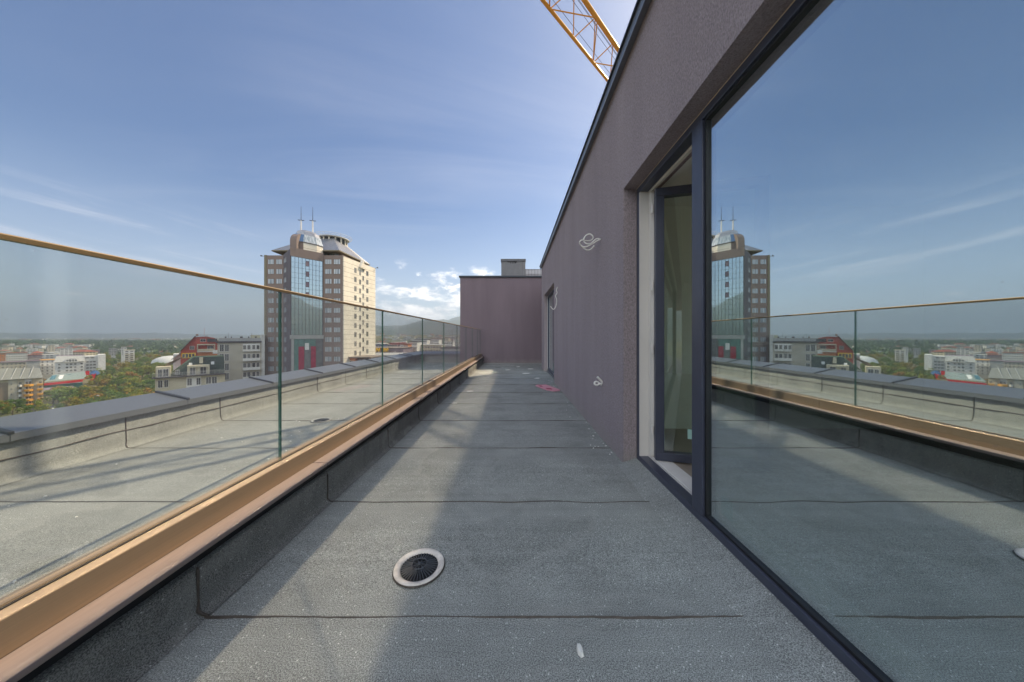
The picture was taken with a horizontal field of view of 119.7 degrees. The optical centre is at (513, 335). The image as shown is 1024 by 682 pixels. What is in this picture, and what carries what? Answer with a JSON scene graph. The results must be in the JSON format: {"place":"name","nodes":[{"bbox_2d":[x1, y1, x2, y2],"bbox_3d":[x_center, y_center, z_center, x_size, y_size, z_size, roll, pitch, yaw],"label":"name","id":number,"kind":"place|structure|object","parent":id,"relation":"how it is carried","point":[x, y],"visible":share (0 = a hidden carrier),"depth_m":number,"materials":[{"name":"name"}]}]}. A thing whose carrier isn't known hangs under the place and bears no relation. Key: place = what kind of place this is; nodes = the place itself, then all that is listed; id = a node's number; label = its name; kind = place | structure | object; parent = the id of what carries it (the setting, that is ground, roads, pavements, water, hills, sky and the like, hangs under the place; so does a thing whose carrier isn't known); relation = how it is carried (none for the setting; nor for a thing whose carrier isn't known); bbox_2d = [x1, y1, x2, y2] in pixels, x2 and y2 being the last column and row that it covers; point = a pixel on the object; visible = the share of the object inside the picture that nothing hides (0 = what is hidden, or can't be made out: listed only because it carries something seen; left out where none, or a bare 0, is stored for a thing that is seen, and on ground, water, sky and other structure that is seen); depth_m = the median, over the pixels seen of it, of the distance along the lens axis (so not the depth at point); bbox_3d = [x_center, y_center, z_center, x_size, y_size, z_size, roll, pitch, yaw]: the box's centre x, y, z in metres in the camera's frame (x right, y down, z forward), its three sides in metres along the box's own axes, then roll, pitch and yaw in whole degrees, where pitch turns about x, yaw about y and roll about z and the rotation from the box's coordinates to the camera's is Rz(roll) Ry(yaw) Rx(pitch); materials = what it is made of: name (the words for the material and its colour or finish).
{"place":"outdoors","nodes":[
{"label":"outdoors","id":0,"kind":"place"},
{"bbox_2d":[28,403,60,412],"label":"road","id":1,"kind":"structure","parent":0,"point":[45,403],"depth_m":184.57,"materials":[{"name":"asphalt"}]},
{"bbox_2d":[0,332,249,337],"bbox_3d":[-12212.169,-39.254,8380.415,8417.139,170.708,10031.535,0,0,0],"label":"hills","id":2,"kind":"structure","parent":0,"point":[88,335],"depth_m":8359.34,"materials":[{"name":"grey"}]},
{"bbox_2d":[0,337,249,416],"bbox_3d":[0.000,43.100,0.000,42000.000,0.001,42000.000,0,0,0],"label":"ground","id":3,"kind":"structure","parent":0,"point":[85,381],"depth_m":558.78,"materials":[{"name":"green plant"}]},
{"bbox_2d":[0,352,5,361],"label":"apartment block","id":4,"kind":"structure","parent":3,"relation":"on","point":[2,357],"depth_m":411.11,"materials":[{"name":"concrete"}]},
{"bbox_2d":[0,402,15,414],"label":"tree","id":5,"kind":"object","parent":3,"relation":"on","point":[2,407],"visible":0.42,"depth_m":162.17,"materials":[{"name":"green plant"}]},
{"bbox_2d":[0,399,20,408],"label":"tree","id":6,"kind":"object","parent":3,"relation":"on","point":[8,401],"visible":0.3,"depth_m":165.24,"materials":[{"name":"green plant"}]},
{"bbox_2d":[0,403,24,414],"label":"tree","id":7,"kind":"object","parent":3,"relation":"on","point":[8,408],"visible":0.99,"depth_m":159.10,"materials":[{"name":"green plant"}]},
{"bbox_2d":[0,361,26,368],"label":"apartment block","id":8,"kind":"structure","parent":3,"relation":"on","point":[11,364],"depth_m":289.22,"materials":[{"name":"concrete"}]},
{"bbox_2d":[2,398,26,412],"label":"tree","id":9,"kind":"object","parent":3,"relation":"on","point":[21,401],"visible":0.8,"depth_m":167.49,"materials":[{"name":"green plant"}]},
{"bbox_2d":[6,352,27,365],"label":"apartment block","id":10,"kind":"structure","parent":3,"relation":"on","point":[16,356],"depth_m":399.81,"materials":[{"name":"white concrete"}]},
{"bbox_2d":[0,366,42,405],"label":"balcony flats","id":11,"kind":"structure","parent":3,"relation":"on","point":[16,383],"depth_m":184.43,"materials":[{"name":"concrete"}]},
{"bbox_2d":[22,404,34,412],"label":"tree","id":12,"kind":"object","parent":3,"relation":"on","point":[28,407],"visible":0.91,"depth_m":161.02,"materials":[{"name":"green plant"}]},
{"bbox_2d":[25,349,37,355],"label":"distant block","id":13,"kind":"structure","parent":3,"relation":"on","point":[29,351],"depth_m":657.47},
{"bbox_2d":[26,360,40,367],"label":"apartment block","id":14,"kind":"structure","parent":3,"relation":"on","point":[32,363],"depth_m":287.36,"materials":[{"name":"concrete"}]},
{"bbox_2d":[25,399,43,411],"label":"tree","id":15,"kind":"object","parent":3,"relation":"on","point":[37,402],"visible":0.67,"depth_m":167.56,"materials":[{"name":"green plant"}]},
{"bbox_2d":[27,354,42,359],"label":"apartment block","id":16,"kind":"structure","parent":3,"relation":"on","point":[34,356],"depth_m":421.00,"materials":[{"name":"grey concrete"}]},
{"bbox_2d":[32,404,52,410],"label":"tree","id":17,"kind":"object","parent":3,"relation":"on","point":[42,407],"visible":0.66,"depth_m":160.50,"materials":[{"name":"green plant"}]},
{"bbox_2d":[40,359,54,378],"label":"apartment block","id":18,"kind":"structure","parent":3,"relation":"on","point":[47,367],"depth_m":300.03,"materials":[{"name":"beige concrete"}]},
{"bbox_2d":[42,354,56,358],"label":"distant block","id":19,"kind":"structure","parent":3,"relation":"on","point":[48,356],"depth_m":477.36,"materials":[{"name":"concrete"}]},
{"bbox_2d":[40,388,59,403],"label":"tree","id":20,"kind":"object","parent":3,"relation":"on","point":[45,398],"visible":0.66,"depth_m":187.18,"materials":[{"name":"green plant"}]},
{"bbox_2d":[48,345,54,351],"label":"apartment block","id":21,"kind":"structure","parent":3,"relation":"on","point":[51,348],"depth_m":560.16,"materials":[{"name":"concrete"}]},
{"bbox_2d":[43,386,75,395],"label":"shed","id":22,"kind":"structure","parent":3,"relation":"on","point":[47,389],"depth_m":216.44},
{"bbox_2d":[50,388,76,397],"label":"tree","id":23,"kind":"object","parent":3,"relation":"on","point":[55,391],"visible":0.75,"depth_m":187.79,"materials":[{"name":"green plant"}]},
{"bbox_2d":[60,347,72,354],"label":"apartment block","id":24,"kind":"structure","parent":3,"relation":"on","point":[66,351],"depth_m":480.08,"materials":[{"name":"concrete"}]},
{"bbox_2d":[53,393,79,408],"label":"tree","id":25,"kind":"object","parent":3,"relation":"on","point":[63,398],"visible":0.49,"depth_m":163.55,"materials":[{"name":"green plant"}]},
{"bbox_2d":[55,396,79,407],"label":"tree","id":26,"kind":"object","parent":3,"relation":"on","point":[66,402],"visible":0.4,"depth_m":161.47,"materials":[{"name":"green plant"}]},
{"bbox_2d":[44,370,99,387],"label":"market hall","id":27,"kind":"structure","parent":3,"relation":"on","point":[69,376],"depth_m":243.10,"materials":[{"name":"grey metal"}]},
{"bbox_2d":[68,387,88,397],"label":"tree","id":28,"kind":"object","parent":3,"relation":"on","point":[77,390],"visible":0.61,"depth_m":187.65,"materials":[{"name":"green plant"}]},
{"bbox_2d":[54,354,105,380],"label":"arched block","id":29,"kind":"structure","parent":3,"relation":"on","point":[64,364],"depth_m":297.75,"materials":[{"name":"white concrete"}]},
{"bbox_2d":[69,398,94,405],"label":"tree","id":30,"kind":"object","parent":3,"relation":"on","point":[74,401],"visible":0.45,"depth_m":159.92,"materials":[{"name":"green plant"}]},
{"bbox_2d":[73,350,97,355],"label":"distant block","id":31,"kind":"structure","parent":3,"relation":"on","point":[84,352],"depth_m":559.22,"materials":[{"name":"beige concrete"}]},
{"bbox_2d":[77,385,103,393],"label":"tree","id":32,"kind":"object","parent":3,"relation":"on","point":[89,389],"visible":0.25,"depth_m":193.35,"materials":[{"name":"green plant"}]},
{"bbox_2d":[80,388,101,397],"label":"tree","id":33,"kind":"object","parent":3,"relation":"on","point":[92,393],"visible":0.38,"depth_m":188.79,"materials":[{"name":"green plant"}]},
{"bbox_2d":[85,393,102,401],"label":"tree","id":34,"kind":"object","parent":3,"relation":"on","point":[94,394],"visible":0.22,"depth_m":176.09,"materials":[{"name":"green plant"}]},
{"bbox_2d":[86,386,106,394],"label":"tree","id":35,"kind":"object","parent":3,"relation":"on","point":[102,388],"visible":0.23,"depth_m":195.26,"materials":[{"name":"green plant"}]},
{"bbox_2d":[84,374,113,385],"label":"tree","id":36,"kind":"object","parent":3,"relation":"on","point":[107,376],"visible":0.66,"depth_m":237.78,"materials":[{"name":"green plant"}]},
{"bbox_2d":[85,396,119,402],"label":"tree","id":37,"kind":"object","parent":3,"relation":"on","point":[97,398],"visible":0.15,"depth_m":158.69,"materials":[{"name":"green plant"}]},
{"bbox_2d":[97,378,109,386],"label":"tree","id":38,"kind":"object","parent":3,"relation":"on","point":[104,381],"visible":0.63,"depth_m":224.52,"materials":[{"name":"green plant"}]},
{"bbox_2d":[0,339,218,354],"bbox_3d":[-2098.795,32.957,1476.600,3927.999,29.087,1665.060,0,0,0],"label":"woods","id":39,"kind":"object","parent":3,"relation":"on","point":[154,346],"visible":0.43,"depth_m":1268.61,"materials":[{"name":"green plant"}]},
{"bbox_2d":[108,348,115,357],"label":"apartment block","id":40,"kind":"structure","parent":3,"relation":"on","point":[112,352],"depth_m":519.97,"materials":[{"name":"concrete"}]},
{"bbox_2d":[103,391,120,399],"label":"tree","id":41,"kind":"object","parent":3,"relation":"on","point":[113,394],"visible":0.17,"depth_m":168.85,"materials":[{"name":"green plant"}]},
{"bbox_2d":[104,386,123,391],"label":"tree","id":42,"kind":"object","parent":3,"relation":"on","point":[118,389],"visible":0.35,"depth_m":197.82,"materials":[{"name":"green plant"}]},
{"bbox_2d":[112,379,124,386],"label":"tree","id":43,"kind":"object","parent":3,"relation":"on","point":[119,382],"visible":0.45,"depth_m":226.47,"materials":[{"name":"green plant"}]},
{"bbox_2d":[113,372,130,378],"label":"tree","id":44,"kind":"object","parent":3,"relation":"on","point":[119,374],"visible":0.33,"depth_m":254.73,"materials":[{"name":"green plant"}]},
{"bbox_2d":[121,347,126,362],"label":"apartment block","id":45,"kind":"structure","parent":3,"relation":"on","point":[122,353],"depth_m":468.89,"materials":[{"name":"concrete"}]},
{"bbox_2d":[118,361,130,369],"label":"tree","id":46,"kind":"object","parent":3,"relation":"on","point":[126,363],"visible":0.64,"depth_m":353.58,"materials":[{"name":"green plant"}]},
{"bbox_2d":[124,350,133,362],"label":"apartment block","id":47,"kind":"structure","parent":3,"relation":"on","point":[128,355],"depth_m":439.39,"materials":[{"name":"concrete"}]},
{"bbox_2d":[121,386,137,392],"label":"tree","id":48,"kind":"object","parent":3,"relation":"on","point":[124,389],"visible":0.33,"depth_m":195.70,"materials":[{"name":"green plant"}]},
{"bbox_2d":[125,371,141,379],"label":"tree","id":49,"kind":"object","parent":3,"relation":"on","point":[131,373],"visible":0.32,"depth_m":261.39,"materials":[{"name":"green plant"}]},
{"bbox_2d":[125,377,144,384],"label":"tree","id":50,"kind":"object","parent":3,"relation":"on","point":[133,379],"visible":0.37,"depth_m":228.64,"materials":[{"name":"green plant"}]},
{"bbox_2d":[134,369,143,376],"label":"tree","id":51,"kind":"object","parent":3,"relation":"on","point":[139,371],"visible":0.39,"depth_m":278.99,"materials":[{"name":"green plant"}]},
{"bbox_2d":[133,383,149,391],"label":"tree","id":52,"kind":"object","parent":3,"relation":"on","point":[141,386],"visible":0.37,"depth_m":202.23,"materials":[{"name":"green plant"}]},
{"bbox_2d":[139,365,150,374],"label":"tree","id":53,"kind":"object","parent":3,"relation":"on","point":[143,367],"visible":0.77,"depth_m":306.88,"materials":[{"name":"green plant"}]},
{"bbox_2d":[136,384,154,392],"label":"tree","id":54,"kind":"object","parent":3,"relation":"on","point":[151,386],"visible":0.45,"depth_m":205.72,"materials":[{"name":"green plant"}]},
{"bbox_2d":[171,352,180,370],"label":"steep roof house","id":55,"kind":"structure","parent":3,"relation":"on","point":[176,364],"depth_m":119.61,"materials":[{"name":"paint"}]},
{"bbox_2d":[213,335,264,381],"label":"apartment block","id":56,"kind":"structure","parent":3,"relation":"on","point":[244,358],"depth_m":95.00,"materials":[{"name":"grey concrete"}]},
{"bbox_2d":[260,215,377,374],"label":"tower block","id":57,"kind":"structure","parent":3,"relation":"on","point":[317,333],"depth_m":100.97,"materials":[{"name":"stone"}]},
{"bbox_2d":[268,356,273,361],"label":"window","id":58,"kind":"structure","parent":57,"relation":"in","point":[270,358],"depth_m":100.96,"materials":[{"name":"grey glass"}]},
{"bbox_2d":[325,288,331,293],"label":"window","id":59,"kind":"structure","parent":57,"relation":"in","point":[327,290],"depth_m":100.96,"materials":[{"name":"grey glass"}]},
{"bbox_2d":[325,356,331,361],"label":"window","id":60,"kind":"structure","parent":57,"relation":"in","point":[327,358],"depth_m":100.96,"materials":[{"name":"grey glass"}]},
{"bbox_2d":[334,288,340,293],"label":"window","id":61,"kind":"structure","parent":57,"relation":"in","point":[336,290],"depth_m":100.96,"materials":[{"name":"grey glass"}]},
{"bbox_2d":[334,356,340,361],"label":"window","id":62,"kind":"structure","parent":57,"relation":"in","point":[336,358],"depth_m":100.96,"materials":[{"name":"grey glass"}]},
{"bbox_2d":[348,355,381,361],"bbox_3d":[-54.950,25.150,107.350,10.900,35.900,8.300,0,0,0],"label":"orange kiosk","id":63,"kind":"object","parent":3,"relation":"on","point":[357,358],"visible":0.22,"depth_m":104.70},
{"bbox_2d":[375,352,402,356],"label":"flat roof hall","id":64,"kind":"structure","parent":3,"relation":"on","point":[386,354],"depth_m":122.50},
{"bbox_2d":[375,347,412,352],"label":"sign block","id":65,"kind":"structure","parent":3,"relation":"on","point":[396,349],"depth_m":172.00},
{"bbox_2d":[408,341,421,351],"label":"apartment block","id":66,"kind":"structure","parent":3,"relation":"on","point":[416,345],"depth_m":240.00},
{"bbox_2d":[414,339,430,343],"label":"apartment block","id":67,"kind":"structure","parent":3,"relation":"on","point":[426,341],"depth_m":330.00,"materials":[{"name":"white"}]},
{"bbox_2d":[0,362,859,681],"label":"roof deck","id":68,"kind":"structure","parent":3,"relation":"on","point":[536,518],"depth_m":1.48,"materials":[{"name":"fabric"}]},
{"bbox_2d":[0,352,423,485],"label":"roof parapet","id":69,"kind":"structure","parent":68,"relation":"on","point":[32,444],"depth_m":3.08,"materials":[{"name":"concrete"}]},
{"bbox_2d":[0,356,483,681],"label":"curb wall","id":70,"kind":"structure","parent":68,"relation":"on","point":[137,626],"depth_m":1.15,"materials":[{"name":"fabric"}]},
{"bbox_2d":[0,233,481,658],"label":"glass balustrade","id":71,"kind":"object","parent":70,"relation":"on","point":[32,610],"visible":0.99,"depth_m":1.12,"materials":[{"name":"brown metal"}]},
{"bbox_2d":[310,417,331,422],"bbox_3d":[-2.500,1.092,3.860,0.239,0.036,0.239,0,0,0],"label":"roof drain","id":72,"kind":"object","parent":68,"relation":"on","point":[323,419],"visible":1,"depth_m":3.84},
{"bbox_2d":[392,548,444,587],"bbox_3d":[-0.448,1.092,1.410,0.239,0.036,0.239,0,0,0],"label":"roof drain","id":73,"kind":"object","parent":68,"relation":"on","point":[418,565],"visible":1,"depth_m":1.39,"materials":[{"name":"plastic"}]},
{"bbox_2d":[416,351,459,361],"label":"end parapet","id":74,"kind":"structure","parent":68,"relation":"on","point":[437,356],"depth_m":12.46,"materials":[{"name":"concrete"}]},
{"bbox_2d":[459,276,541,362],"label":"stair block","id":75,"kind":"structure","parent":68,"relation":"on","point":[503,314],"depth_m":12.00,"materials":[{"name":"paint"}]},
{"bbox_2d":[501,259,525,275],"bbox_3d":[-0.028,-2.865,13.498,1.095,1.010,1.045,0,0,0],"label":"ventilation shaft","id":76,"kind":"object","parent":75,"relation":"on","point":[512,267],"visible":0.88,"depth_m":13.00,"materials":[{"name":"grey concrete"}]},
{"bbox_2d":[525,269,541,275],"bbox_3d":[1.215,-2.810,14.498,1.370,0.900,0.045,0,0,0],"label":"roof screen","id":77,"kind":"object","parent":75,"relation":"on","point":[533,272],"visible":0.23,"depth_m":14.50,"materials":[{"name":"metal"}]},
{"bbox_2d":[536,385,559,391],"bbox_3d":[0.701,1.087,6.257,0.282,0.014,0.816,0,0,-19],"label":"foam board","id":78,"kind":"object","parent":68,"relation":"on","point":[547,387],"visible":1,"depth_m":6.17,"materials":[{"name":"plastic"}]},
{"bbox_2d":[576,643,583,657],"bbox_3d":[0.229,1.088,1.034,0.022,0.014,0.044,0,0,0],"label":"stone chip","id":79,"kind":"object","parent":68,"relation":"on","point":[579,649],"visible":1,"depth_m":1.03,"materials":[{"name":"stone"}]},
{"bbox_2d":[539,0,1023,681],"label":"penthouse","id":80,"kind":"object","parent":68,"relation":"on","point":[849,494],"visible":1,"depth_m":1.00,"materials":[{"name":"purple-brown painted plaster"},{"name":"glass"},{"name":"dark metal"}]},
{"bbox_2d":[547,289,553,374],"bbox_3d":[1.080,-0.106,8.145,0.087,2.312,2.289,0,0,0],"label":"window frame","id":81,"kind":"structure","parent":80,"relation":"in","point":[552,291],"depth_m":9.22,"materials":[{"name":"metal"}]},
{"bbox_2d":[549,292,553,371],"bbox_3d":[1.077,-0.103,8.145,0.006,2.177,2.150,0,0,0],"label":"window pane","id":82,"kind":"structure","parent":80,"relation":"in","point":[551,299],"depth_m":8.51,"materials":[{"name":"grey glass"}]},
{"bbox_2d":[579,233,600,250],"bbox_3d":[0.826,-1.020,3.230,0.241,0.184,0.038,0,0,0],"label":"loose cable","id":83,"kind":"object","parent":80,"relation":"attached to","point":[588,244],"visible":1,"depth_m":3.23,"materials":[{"name":"plastic"}]},
{"bbox_2d":[594,376,602,385],"bbox_3d":[0.921,0.483,3.182,0.138,0.118,0.067,0,0,-15],"label":"loose cable","id":84,"kind":"object","parent":80,"relation":"attached to","point":[600,380],"visible":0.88,"depth_m":3.17,"materials":[{"name":"plastic"}]},
{"bbox_2d":[651,184,691,463],"bbox_3d":[1.483,-0.094,2.298,0.789,2.152,0.085,0,0,15],"label":"door leaf","id":85,"kind":"structure","parent":80,"relation":"in","point":[657,198],"depth_m":2.35,"materials":[{"name":"black metal"}]},
{"bbox_2d":[661,156,691,476],"bbox_3d":[3.625,-0.200,-1.055,4.750,2.600,21.690,0,0,0],"label":"room","id":86,"kind":"object","parent":80,"relation":"attached to","point":[677,318],"visible":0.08,"depth_m":3.20,"materials":[{"name":"green"}]},
{"bbox_2d":[688,429,691,438],"bbox_3d":[1.391,0.762,2.305,0.080,0.075,0.003,0,0,15],"label":"glass label","id":87,"kind":"object","parent":80,"relation":"attached to","point":[689,433],"visible":0.36,"depth_m":2.31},
{"bbox_2d":[636,0,888,681],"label":"window frame","id":88,"kind":"structure","parent":80,"relation":"in","point":[695,139],"depth_m":1.67,"materials":[{"name":"black metal"}]},
{"bbox_2d":[709,0,1023,681],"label":"window pane","id":89,"kind":"structure","parent":80,"relation":"in","point":[866,177],"depth_m":0.87,"materials":[{"name":"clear glass"}]},
{"bbox_2d":[421,344,445,350],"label":"apartment block","id":90,"kind":"structure","parent":3,"relation":"on","point":[431,347],"depth_m":250.00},
{"bbox_2d":[430,339,441,343],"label":"apartment block","id":91,"kind":"structure","parent":3,"relation":"on","point":[435,341],"depth_m":345.00,"materials":[{"name":"white"}]},
{"bbox_2d":[431,338,450,343],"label":"apartment block","id":92,"kind":"structure","parent":3,"relation":"on","point":[447,339],"depth_m":420.00,"materials":[{"name":"white concrete"}]},
{"bbox_2d":[444,341,454,346],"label":"apartment block","id":93,"kind":"structure","parent":3,"relation":"on","point":[448,343],"depth_m":310.00,"materials":[{"name":"white"}]},
{"bbox_2d":[440,346,459,350],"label":"apartment block","id":94,"kind":"structure","parent":3,"relation":"on","point":[451,348],"depth_m":130.00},
{"bbox_2d":[540,0,619,81],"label":"tower crane","id":95,"kind":"object","parent":3,"relation":"on","point":[598,20],"visible":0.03,"depth_m":7.39,"materials":[{"name":"metal"}]},
{"bbox_2d":[151,356,172,363],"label":"round hall","id":96,"kind":"structure","parent":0,"point":[164,359],"depth_m":382.07,"materials":[{"name":"metal"}]},
{"bbox_2d":[151,355,225,390],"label":"mansard house","id":97,"kind":"structure","parent":0,"point":[192,371],"depth_m":76.86,"materials":[{"name":"beige paint"}]},
{"bbox_2d":[158,380,162,387],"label":"window","id":98,"kind":"structure","parent":97,"relation":"in","point":[160,382],"depth_m":72.42,"materials":[{"name":"glass"}]},
{"bbox_2d":[163,369,168,376],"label":"window","id":99,"kind":"structure","parent":97,"relation":"in","point":[165,371],"depth_m":73.37,"materials":[{"name":"glass"}]},
{"bbox_2d":[187,378,191,385],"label":"window","id":100,"kind":"structure","parent":97,"relation":"in","point":[189,380],"depth_m":75.78,"materials":[{"name":"glass"}]},
{"bbox_2d":[196,377,200,384],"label":"window","id":101,"kind":"structure","parent":97,"relation":"in","point":[198,380],"depth_m":76.94,"materials":[{"name":"glass"}]},
{"bbox_2d":[200,367,205,373],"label":"window","id":102,"kind":"structure","parent":97,"relation":"in","point":[202,369],"depth_m":78.29,"materials":[{"name":"glass"}]},
{"bbox_2d":[178,334,216,364],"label":"gabled house","id":103,"kind":"structure","parent":0,"point":[199,346],"depth_m":114.25,"materials":[{"name":"red tile"}]},
{"bbox_2d":[0,0,636,334],"label":"sky","id":104,"kind":"structure","parent":0,"point":[446,139],"materials":[{"name":"blue"}]},
{"bbox_2d":[250,335,459,343],"bbox_3d":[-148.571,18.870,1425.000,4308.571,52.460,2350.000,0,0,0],"label":"terrain","id":105,"kind":"structure","parent":0,"point":[378,338],"depth_m":1493.79,"materials":[{"name":"green plant"}]},
{"bbox_2d":[375,343,387,346],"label":"apartment block","id":106,"kind":"structure","parent":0,"point":[380,344],"depth_m":200.00,"materials":[{"name":"white"}]},
{"bbox_2d":[390,342,406,346],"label":"apartment block","id":107,"kind":"structure","parent":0,"point":[396,344],"depth_m":230.00,"materials":[{"name":"white tile"}]},
{"bbox_2d":[375,316,459,334],"bbox_3d":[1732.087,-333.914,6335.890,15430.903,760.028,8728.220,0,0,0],"label":"hills","id":108,"kind":"structure","parent":0,"point":[429,327],"depth_m":5935.07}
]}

